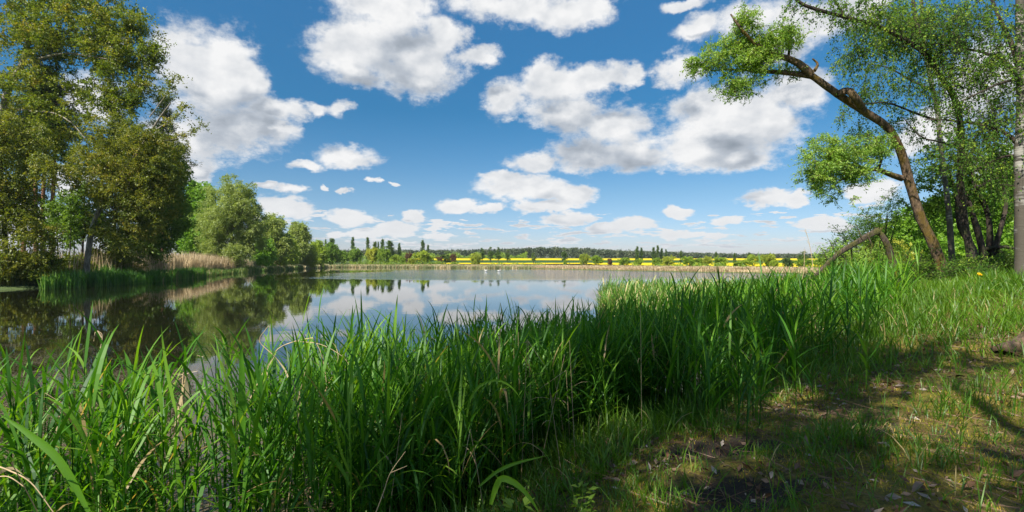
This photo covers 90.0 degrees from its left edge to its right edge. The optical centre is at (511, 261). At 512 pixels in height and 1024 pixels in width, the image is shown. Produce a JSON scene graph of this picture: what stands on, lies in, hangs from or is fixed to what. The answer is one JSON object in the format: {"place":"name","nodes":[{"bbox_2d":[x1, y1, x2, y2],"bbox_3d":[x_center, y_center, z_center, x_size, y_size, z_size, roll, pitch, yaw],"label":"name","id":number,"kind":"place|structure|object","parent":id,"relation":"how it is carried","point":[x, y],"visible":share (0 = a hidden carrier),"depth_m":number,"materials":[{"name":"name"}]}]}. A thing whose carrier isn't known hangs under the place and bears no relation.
{"place":"outdoors","nodes":[
{"label":"outdoors","id":0,"kind":"place"},
{"bbox_2d":[0,267,809,511],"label":"water","id":1,"kind":"structure","parent":0,"point":[51,316],"depth_m":21.13,"materials":[{"name":"liquid"}]},
{"bbox_2d":[36,263,206,288],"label":"bank reeds","id":2,"kind":"object","parent":1,"relation":"on","point":[103,276],"visible":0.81,"depth_m":44.04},
{"bbox_2d":[160,265,302,281],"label":"bank reeds","id":3,"kind":"object","parent":1,"relation":"on","point":[216,271],"visible":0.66,"depth_m":90.06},
{"bbox_2d":[250,264,331,269],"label":"bank reeds","id":4,"kind":"object","parent":1,"relation":"on","point":[317,266],"visible":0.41,"depth_m":152.82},
{"bbox_2d":[331,264,535,268],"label":"bank reeds","id":5,"kind":"object","parent":1,"relation":"on","point":[448,266],"visible":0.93,"depth_m":178.23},
{"bbox_2d":[592,270,799,320],"bbox_3d":[7.127,1.378,17.757,10.087,2.247,7.989,0,0,0],"label":"reed bed","id":6,"kind":"object","parent":1,"relation":"in","point":[609,287],"visible":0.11,"depth_m":16.01,"materials":[{"name":"plant"}]},
{"bbox_2d":[0,0,1015,256],"label":"sky","id":7,"kind":"structure","parent":0,"point":[455,125],"materials":[{"name":"blue"}]},
{"bbox_2d":[0,257,1023,511],"bbox_3d":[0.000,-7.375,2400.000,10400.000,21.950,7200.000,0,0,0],"label":"ground","id":8,"kind":"structure","parent":0,"point":[728,481],"depth_m":3.60,"materials":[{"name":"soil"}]},
{"bbox_2d":[0,245,36,284],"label":"shrub","id":9,"kind":"object","parent":8,"relation":"on","point":[4,264],"visible":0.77,"depth_m":38.16,"materials":[{"name":"green plant"}]},
{"bbox_2d":[5,154,58,251],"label":"pine tree","id":10,"kind":"object","parent":8,"relation":"on","point":[49,190],"visible":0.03,"depth_m":54.16,"materials":[{"name":"green plant"}]},
{"bbox_2d":[1,44,72,250],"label":"pine tree","id":11,"kind":"object","parent":8,"relation":"on","point":[40,64],"visible":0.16,"depth_m":48.72,"materials":[{"name":"green plant"}]},
{"bbox_2d":[10,248,69,285],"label":"shrub","id":12,"kind":"object","parent":8,"relation":"on","point":[43,269],"visible":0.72,"depth_m":38.98,"materials":[{"name":"green plant"}]},
{"bbox_2d":[0,110,88,270],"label":"aspen tree","id":13,"kind":"object","parent":8,"relation":"on","point":[12,140],"visible":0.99,"depth_m":38.76,"materials":[{"name":"green plant"}]},
{"bbox_2d":[19,72,74,249],"bbox_3d":[-46.536,-9.057,50.980,5.283,20.947,6.439,0,0,0],"label":"pine tree","id":14,"kind":"object","parent":8,"relation":"on","point":[43,194],"depth_m":50.91,"materials":[{"name":"green plant"}]},
{"bbox_2d":[35,192,79,250],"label":"slender tree","id":15,"kind":"object","parent":8,"relation":"on","point":[47,214],"visible":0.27,"depth_m":47.33,"materials":[{"name":"green plant"}]},
{"bbox_2d":[19,33,95,208],"bbox_3d":[-44.927,-10.981,49.797,6.380,24.827,5.780,0,0,-15],"label":"pine tree","id":16,"kind":"object","parent":8,"relation":"on","point":[73,128],"visible":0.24,"depth_m":49.87,"materials":[{"name":"green plant"}]},
{"bbox_2d":[0,263,122,285],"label":"bank scrub","id":17,"kind":"object","parent":8,"relation":"on","point":[12,281],"visible":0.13,"depth_m":38.45,"materials":[{"name":"green plant"}]},
{"bbox_2d":[40,189,91,252],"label":"slender tree","id":18,"kind":"object","parent":8,"relation":"on","point":[65,219],"visible":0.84,"depth_m":45.71,"materials":[{"name":"green plant"}]},
{"bbox_2d":[60,206,86,254],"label":"slender tree","id":19,"kind":"object","parent":8,"relation":"on","point":[74,246],"visible":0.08,"depth_m":49.98,"materials":[{"name":"green plant"}]},
{"bbox_2d":[58,248,101,269],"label":"shrub","id":20,"kind":"object","parent":8,"relation":"on","point":[79,261],"visible":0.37,"depth_m":44.08,"materials":[{"name":"green plant"}]},
{"bbox_2d":[56,173,115,259],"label":"slender tree","id":21,"kind":"object","parent":8,"relation":"on","point":[79,226],"visible":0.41,"depth_m":46.40,"materials":[{"name":"green plant"}]},
{"bbox_2d":[0,0,177,180],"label":"aspen tree","id":22,"kind":"object","parent":8,"relation":"on","point":[43,35],"visible":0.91,"depth_m":46.02,"materials":[{"name":"green plant"}]},
{"bbox_2d":[80,208,125,260],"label":"slender tree","id":23,"kind":"object","parent":8,"relation":"on","point":[102,245],"visible":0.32,"depth_m":47.52,"materials":[{"name":"green plant"}]},
{"bbox_2d":[91,111,134,239],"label":"pine tree","id":24,"kind":"object","parent":8,"relation":"on","point":[113,137],"visible":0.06,"depth_m":55.40,"materials":[{"name":"green plant"}]},
{"bbox_2d":[91,247,151,273],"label":"shrub","id":25,"kind":"object","parent":8,"relation":"on","point":[123,260],"visible":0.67,"depth_m":49.71,"materials":[{"name":"green plant"}]},
{"bbox_2d":[56,68,211,274],"bbox_3d":[-31.191,-6.949,43.075,12.381,17.714,7.387,0,0,0],"label":"aspen tree","id":26,"kind":"object","parent":8,"relation":"on","point":[127,182],"visible":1,"depth_m":42.21,"materials":[{"name":"green plant"}]},
{"bbox_2d":[100,136,198,268],"bbox_3d":[-40.507,-6.439,57.177,10.219,16.418,8.518,0,0,0],"label":"hornbeam tree","id":27,"kind":"object","parent":8,"relation":"on","point":[180,227],"visible":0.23,"depth_m":56.75,"materials":[{"name":"green plant"}]},
{"bbox_2d":[28,245,289,272],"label":"dry reeds","id":28,"kind":"object","parent":8,"relation":"on","point":[187,260],"visible":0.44,"depth_m":66.79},
{"bbox_2d":[137,93,202,252],"bbox_3d":[-42.718,-9.803,63.453,8.622,23.039,6.505,0,0,15],"label":"pine tree","id":29,"kind":"object","parent":8,"relation":"on","point":[166,114],"visible":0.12,"depth_m":62.72,"materials":[{"name":"green plant"}]},
{"bbox_2d":[175,179,226,255],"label":"hornbeam tree","id":30,"kind":"object","parent":8,"relation":"on","point":[188,244],"visible":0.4,"depth_m":105.99,"materials":[{"name":"green plant"}]},
{"bbox_2d":[187,173,271,267],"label":"willow tree","id":31,"kind":"object","parent":8,"relation":"on","point":[236,213],"visible":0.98,"depth_m":99.19,"materials":[{"name":"green plant"}]},
{"bbox_2d":[253,252,271,270],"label":"shrub","id":32,"kind":"object","parent":8,"relation":"on","point":[261,260],"visible":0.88,"depth_m":118.18,"materials":[{"name":"green plant"}]},
{"bbox_2d":[248,237,281,266],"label":"alder tree","id":33,"kind":"object","parent":8,"relation":"on","point":[272,248],"visible":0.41,"depth_m":123.54,"materials":[{"name":"green plant"}]},
{"bbox_2d":[251,212,297,261],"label":"willow tree","id":34,"kind":"object","parent":8,"relation":"on","point":[276,234],"visible":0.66,"depth_m":130.58,"materials":[{"name":"green plant"}]},
{"bbox_2d":[274,257,288,267],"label":"shrub","id":35,"kind":"object","parent":8,"relation":"on","point":[283,263],"visible":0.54,"depth_m":132.27,"materials":[{"name":"green plant"}]},
{"bbox_2d":[283,233,301,265],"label":"alder tree","id":36,"kind":"object","parent":8,"relation":"on","point":[292,261],"visible":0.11,"depth_m":145.71,"materials":[{"name":"green plant"}]},
{"bbox_2d":[287,221,316,263],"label":"willow tree","id":37,"kind":"object","parent":8,"relation":"on","point":[299,232],"visible":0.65,"depth_m":156.93,"materials":[{"name":"green plant"}]},
{"bbox_2d":[297,248,319,267],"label":"alder tree","id":38,"kind":"object","parent":8,"relation":"on","point":[310,261],"visible":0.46,"depth_m":160.01,"materials":[{"name":"green plant"}]},
{"bbox_2d":[309,239,330,267],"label":"alder tree","id":39,"kind":"object","parent":8,"relation":"on","point":[322,255],"visible":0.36,"depth_m":174.03,"materials":[{"name":"green plant"}]},
{"bbox_2d":[322,241,342,264],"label":"alder tree","id":40,"kind":"object","parent":8,"relation":"on","point":[334,252],"visible":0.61,"depth_m":194.61,"materials":[{"name":"green plant"}]},
{"bbox_2d":[340,250,348,264],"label":"willow tree","id":41,"kind":"object","parent":8,"relation":"on","point":[344,255],"visible":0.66,"depth_m":203.96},
{"bbox_2d":[347,246,362,263],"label":"willow tree","id":42,"kind":"object","parent":8,"relation":"on","point":[355,254],"visible":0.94,"depth_m":203.85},
{"bbox_2d":[0,285,717,511],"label":"reed bed","id":43,"kind":"object","parent":8,"relation":"on","point":[365,387],"visible":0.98,"depth_m":3.55,"materials":[{"name":"plant"}]},
{"bbox_2d":[0,466,53,511],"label":"dry reed","id":44,"kind":"object","parent":43,"relation":"in","point":[9,469],"visible":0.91,"depth_m":2.30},
{"bbox_2d":[0,414,90,511],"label":"reed blade","id":45,"kind":"object","parent":43,"relation":"on","point":[52,453],"visible":1,"depth_m":2.40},
{"bbox_2d":[181,372,188,429],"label":"dry reed","id":46,"kind":"object","parent":43,"relation":"on","point":[185,409],"visible":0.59,"depth_m":3.40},
{"bbox_2d":[200,370,277,472],"bbox_3d":[-1.708,0.996,3.201,0.495,0.647,0.010,0,0,0],"label":"reed blade","id":47,"kind":"object","parent":43,"relation":"on","point":[259,425],"visible":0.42,"depth_m":3.20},
{"bbox_2d":[238,341,245,444],"bbox_3d":[-1.583,0.767,3.001,0.043,0.604,0.009,0,0,0],"label":"reed blade","id":48,"kind":"object","parent":43,"relation":"on","point":[241,400],"visible":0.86,"depth_m":3.00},
{"bbox_2d":[249,326,348,401],"bbox_3d":[-1.495,0.716,3.603,0.718,0.537,0.015,0,0,0],"label":"dry reed","id":49,"kind":"object","parent":43,"relation":"on","point":[289,343],"visible":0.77,"depth_m":3.60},
{"bbox_2d":[350,306,352,352],"bbox_3d":[-1.413,0.614,4.502,0.030,0.478,0.008,0,0,0],"label":"reed blade","id":50,"kind":"object","parent":43,"relation":"on","point":[351,329],"visible":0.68,"depth_m":4.50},
{"bbox_2d":[376,452,405,511],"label":"dry reed","id":51,"kind":"object","parent":43,"relation":"in","point":[387,480],"visible":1,"depth_m":2.60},
{"bbox_2d":[484,297,486,369],"bbox_3d":[-0.236,0.629,4.602,0.026,0.677,0.008,0,0,0],"label":"reed blade","id":52,"kind":"object","parent":43,"relation":"on","point":[485,342],"visible":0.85,"depth_m":4.60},
{"bbox_2d":[466,379,522,426],"bbox_3d":[-0.127,0.991,3.602,0.405,0.334,0.008,0,0,0],"label":"reed blade","id":53,"kind":"object","parent":43,"relation":"attached to","point":[478,387],"visible":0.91,"depth_m":3.60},
{"bbox_2d":[478,455,547,486],"bbox_3d":[0.009,1.186,2.902,0.406,0.185,0.008,0,0,0],"label":"reed blade","id":54,"kind":"object","parent":43,"relation":"on","point":[502,468],"visible":1,"depth_m":2.90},
{"bbox_2d":[489,475,538,511],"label":"reed blade","id":55,"kind":"object","parent":43,"relation":"on","point":[509,480],"visible":1,"depth_m":2.20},
{"bbox_2d":[364,246,378,263],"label":"willow tree","id":56,"kind":"object","parent":8,"relation":"on","point":[370,254],"visible":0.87,"depth_m":201.95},
{"bbox_2d":[375,247,390,262],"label":"willow tree","id":57,"kind":"object","parent":8,"relation":"on","point":[384,253],"visible":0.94,"depth_m":200.92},
{"bbox_2d":[384,240,394,260],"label":"poplar tree","id":58,"kind":"object","parent":8,"relation":"on","point":[389,243],"visible":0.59,"depth_m":235.50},
{"bbox_2d":[389,254,398,263],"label":"willow tree","id":59,"kind":"object","parent":8,"relation":"on","point":[395,257],"visible":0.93,"depth_m":199.31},
{"bbox_2d":[0,274,837,511],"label":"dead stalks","id":60,"kind":"object","parent":8,"relation":"on","point":[400,425],"visible":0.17,"depth_m":4.02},
{"bbox_2d":[411,250,433,262],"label":"willow tree","id":61,"kind":"object","parent":8,"relation":"on","point":[423,255],"visible":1,"depth_m":191.57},
{"bbox_2d":[347,251,527,258],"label":"forest edge","id":62,"kind":"object","parent":8,"relation":"on","point":[502,255],"visible":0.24,"depth_m":459.97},
{"bbox_2d":[440,251,450,262],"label":"ash tree","id":63,"kind":"object","parent":8,"relation":"on","point":[445,257],"visible":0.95,"depth_m":199.44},
{"bbox_2d":[469,252,481,264],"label":"willow tree","id":64,"kind":"object","parent":8,"relation":"on","point":[475,258],"visible":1,"depth_m":187.21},
{"bbox_2d":[487,247,493,262],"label":"ash tree","id":65,"kind":"object","parent":8,"relation":"on","point":[490,253],"visible":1,"depth_m":239.81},
{"bbox_2d":[494,247,501,262],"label":"ash tree","id":66,"kind":"object","parent":8,"relation":"on","point":[497,254],"visible":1,"depth_m":237.69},
{"bbox_2d":[501,496,534,511],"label":"broadleaf weed","id":67,"kind":"object","parent":8,"relation":"on","point":[509,503],"visible":0.99,"depth_m":2.40,"materials":[{"name":"green plant"}]},
{"bbox_2d":[306,358,777,511],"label":"shore grass","id":68,"kind":"structure","parent":8,"relation":"on","point":[610,433],"depth_m":4.46,"materials":[{"name":"plant"}]},
{"bbox_2d":[339,258,751,266],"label":"undergrowth","id":69,"kind":"object","parent":8,"relation":"on","point":[493,263],"visible":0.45,"depth_m":189.37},
{"bbox_2d":[335,264,820,270],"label":"dry reeds","id":70,"kind":"object","parent":8,"relation":"on","point":[705,267],"visible":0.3,"depth_m":113.62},
{"bbox_2d":[339,246,827,257],"bbox_3d":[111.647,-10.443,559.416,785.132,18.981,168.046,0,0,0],"label":"pine forest","id":71,"kind":"object","parent":8,"relation":"on","point":[549,252],"visible":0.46,"depth_m":495.98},
{"bbox_2d":[570,481,598,511],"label":"broadleaf weed","id":72,"kind":"object","parent":8,"relation":"on","point":[590,498],"visible":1,"depth_m":2.91,"materials":[{"name":"green plant"}]},
{"bbox_2d":[579,253,589,264],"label":"willow tree","id":73,"kind":"object","parent":8,"relation":"on","point":[584,258],"visible":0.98,"depth_m":189.23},
{"bbox_2d":[588,255,603,264],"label":"bush","id":74,"kind":"object","parent":8,"relation":"on","point":[596,259],"visible":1,"depth_m":183.96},
{"bbox_2d":[616,257,629,265],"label":"bush","id":75,"kind":"object","parent":8,"relation":"on","point":[623,261],"visible":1,"depth_m":174.78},
{"bbox_2d":[661,255,675,265],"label":"willow tree","id":76,"kind":"object","parent":8,"relation":"on","point":[667,260],"visible":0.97,"depth_m":161.91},
{"bbox_2d":[532,266,822,272],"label":"dry reeds","id":77,"kind":"object","parent":8,"relation":"on","point":[666,269],"visible":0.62,"depth_m":107.96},
{"bbox_2d":[681,256,696,265],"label":"willow tree","id":78,"kind":"object","parent":8,"relation":"on","point":[687,260],"visible":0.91,"depth_m":149.65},
{"bbox_2d":[703,256,712,265],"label":"willow tree","id":79,"kind":"object","parent":8,"relation":"on","point":[707,260],"visible":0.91,"depth_m":147.49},
{"bbox_2d":[713,256,727,265],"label":"willow tree","id":80,"kind":"object","parent":8,"relation":"on","point":[720,260],"visible":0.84,"depth_m":140.68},
{"bbox_2d":[732,260,745,266],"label":"willow tree","id":81,"kind":"object","parent":8,"relation":"on","point":[737,263],"visible":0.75,"depth_m":137.60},
{"bbox_2d":[742,254,762,265],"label":"willow tree","id":82,"kind":"object","parent":8,"relation":"on","point":[752,259],"visible":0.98,"depth_m":135.33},
{"bbox_2d":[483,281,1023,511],"bbox_3d":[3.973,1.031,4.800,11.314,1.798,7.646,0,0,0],"label":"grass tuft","id":83,"kind":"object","parent":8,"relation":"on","point":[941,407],"visible":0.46,"depth_m":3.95,"materials":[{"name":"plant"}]},
{"bbox_2d":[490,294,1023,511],"bbox_3d":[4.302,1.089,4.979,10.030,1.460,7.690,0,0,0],"label":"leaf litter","id":84,"kind":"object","parent":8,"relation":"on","point":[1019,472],"visible":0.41,"depth_m":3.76,"materials":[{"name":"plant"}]},
{"bbox_2d":[598,245,934,449],"bbox_3d":[8.162,1.059,14.312,5.548,2.886,24.265,0,0,37],"label":"reed bed","id":85,"kind":"object","parent":8,"relation":"on","point":[736,319],"visible":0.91,"depth_m":6.44,"materials":[{"name":"plant"}]},
{"bbox_2d":[760,253,775,266],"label":"willow tree","id":86,"kind":"object","parent":8,"relation":"on","point":[768,258],"visible":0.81,"depth_m":135.54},
{"bbox_2d":[513,291,1023,511],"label":"moss","id":87,"kind":"object","parent":8,"relation":"on","point":[895,471],"visible":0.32,"depth_m":3.67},
{"bbox_2d":[769,259,778,266],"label":"bush","id":88,"kind":"object","parent":8,"relation":"on","point":[773,263],"visible":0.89,"depth_m":129.98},
{"bbox_2d":[781,257,793,266],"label":"oak tree","id":89,"kind":"object","parent":8,"relation":"on","point":[787,261],"visible":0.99,"depth_m":127.40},
{"bbox_2d":[792,258,811,266],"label":"bush","id":90,"kind":"object","parent":8,"relation":"on","point":[800,262],"visible":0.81,"depth_m":119.41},
{"bbox_2d":[679,2,950,279],"bbox_3d":[8.886,-3.087,14.133,8.187,7.660,2.209,0,0,-5],"label":"leaning willow","id":91,"kind":"object","parent":8,"relation":"on","point":[838,158],"visible":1,"depth_m":14.01,"materials":[{"name":"green plant"}]},
{"bbox_2d":[639,266,1023,419],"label":"meadow grass","id":92,"kind":"structure","parent":8,"relation":"on","point":[1007,280],"depth_m":7.22,"materials":[{"name":"plant"}]},
{"bbox_2d":[799,237,874,282],"bbox_3d":[9.191,0.576,14.456,1.782,2.555,1.921,0,0,-15],"label":"shrub","id":93,"kind":"object","parent":8,"relation":"on","point":[855,256],"visible":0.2,"depth_m":14.34,"materials":[{"name":"green plant"}]},
{"bbox_2d":[807,224,899,285],"bbox_3d":[8.691,0.003,13.116,3.384,1.993,0.461,0,0,-19],"label":"broken branch","id":94,"kind":"object","parent":8,"relation":"on","point":[882,237],"visible":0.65,"depth_m":13.14,"materials":[{"name":"brown wood"}]},
{"bbox_2d":[808,219,907,271],"bbox_3d":[10.391,0.123,15.578,2.154,2.913,2.218,0,0,0],"label":"shrub","id":95,"kind":"object","parent":8,"relation":"on","point":[850,236],"visible":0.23,"depth_m":15.22,"materials":[{"name":"green plant"}]},
{"bbox_2d":[773,0,977,265],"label":"curved tree","id":96,"kind":"object","parent":8,"relation":"on","point":[903,39],"visible":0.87,"depth_m":13.40,"materials":[{"name":"green plant"}]},
{"bbox_2d":[842,184,915,265],"bbox_3d":[12.609,-0.731,17.537,2.197,3.831,2.164,0,0,0],"label":"shrub","id":97,"kind":"object","parent":8,"relation":"on","point":[871,223],"visible":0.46,"depth_m":17.38,"materials":[{"name":"green plant"}]},
{"bbox_2d":[846,257,931,296],"bbox_3d":[9.377,0.627,13.137,2.132,1.553,2.168,0,0,0],"label":"shrub","id":98,"kind":"object","parent":8,"relation":"on","point":[903,266],"visible":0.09,"depth_m":12.85,"materials":[{"name":"green plant"}]},
{"bbox_2d":[858,236,922,263],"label":"hazel tree","id":99,"kind":"object","parent":8,"relation":"on","point":[911,244],"visible":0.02,"depth_m":32.12,"materials":[{"name":"green plant"}]},
{"bbox_2d":[824,0,981,268],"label":"birch tree","id":100,"kind":"object","parent":8,"relation":"on","point":[948,212],"visible":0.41,"depth_m":15.63,"materials":[{"name":"green plant"}]},
{"bbox_2d":[874,199,958,276],"bbox_3d":[26.551,-0.934,33.947,5.671,6.812,5.124,0,0,0],"label":"hazel tree","id":101,"kind":"object","parent":8,"relation":"on","point":[908,235],"visible":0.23,"depth_m":33.13,"materials":[{"name":"green plant"}]},
{"bbox_2d":[874,243,960,286],"bbox_3d":[12.245,0.239,15.513,2.128,1.648,2.218,0,0,0],"label":"shrub","id":102,"kind":"object","parent":8,"relation":"on","point":[922,262],"visible":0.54,"depth_m":15.27,"materials":[{"name":"green plant"}]},
{"bbox_2d":[912,481,922,491],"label":"fallen leaf","id":103,"kind":"object","parent":8,"relation":"on","point":[916,484],"visible":0.88,"depth_m":2.78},
{"bbox_2d":[895,125,1013,269],"bbox_3d":[15.040,-1.893,16.687,4.985,5.111,2.665,0,0,-13],"label":"alder tree","id":104,"kind":"object","parent":8,"relation":"on","point":[937,202],"visible":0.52,"depth_m":16.47,"materials":[{"name":"green plant"}]},
{"bbox_2d":[925,188,989,273],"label":"hazel tree","id":105,"kind":"object","parent":8,"relation":"on","point":[957,235],"visible":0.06,"depth_m":36.98,"materials":[{"name":"green plant"}]},
{"bbox_2d":[903,0,1023,274],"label":"birch tree","id":106,"kind":"object","parent":8,"relation":"on","point":[991,63],"visible":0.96,"depth_m":12.80,"materials":[{"name":"green plant"}]},
{"bbox_2d":[927,249,1005,281],"bbox_3d":[12.325,0.394,13.975,1.689,1.477,2.207,0,0,0],"label":"shrub","id":107,"kind":"object","parent":8,"relation":"on","point":[962,265],"visible":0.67,"depth_m":13.83,"materials":[{"name":"green plant"}]},
{"bbox_2d":[964,481,974,487],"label":"fallen leaf","id":108,"kind":"object","parent":8,"relation":"on","point":[969,484],"visible":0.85,"depth_m":2.82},
{"bbox_2d":[939,216,1013,262],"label":"hazel tree","id":109,"kind":"object","parent":8,"relation":"on","point":[1007,239],"visible":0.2,"depth_m":29.61,"materials":[{"name":"green plant"}]},
{"bbox_2d":[969,157,1013,225],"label":"hazel tree","id":110,"kind":"object","parent":8,"relation":"on","point":[1009,195],"visible":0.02,"depth_m":35.49,"materials":[{"name":"green plant"}]},
{"bbox_2d":[976,244,1013,272],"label":"shrub","id":111,"kind":"object","parent":8,"relation":"on","point":[1009,260],"visible":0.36,"depth_m":15.54,"materials":[{"name":"green plant"}]},
{"bbox_2d":[990,331,1023,355],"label":"log","id":112,"kind":"object","parent":8,"relation":"on","point":[1017,341],"visible":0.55,"depth_m":5.55,"materials":[{"name":"wood"}]},
{"bbox_2d":[416,261,813,262],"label":"grain field","id":113,"kind":"structure","parent":0,"point":[559,261],"depth_m":292.34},
{"bbox_2d":[419,258,817,259],"bbox_3d":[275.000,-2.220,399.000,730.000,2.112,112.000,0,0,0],"label":"rapeseed field","id":114,"kind":"structure","parent":0,"point":[602,258],"depth_m":445.14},
{"bbox_2d":[446,263,836,266],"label":"rapeseed field","id":115,"kind":"structure","parent":0,"point":[731,264],"depth_m":221.98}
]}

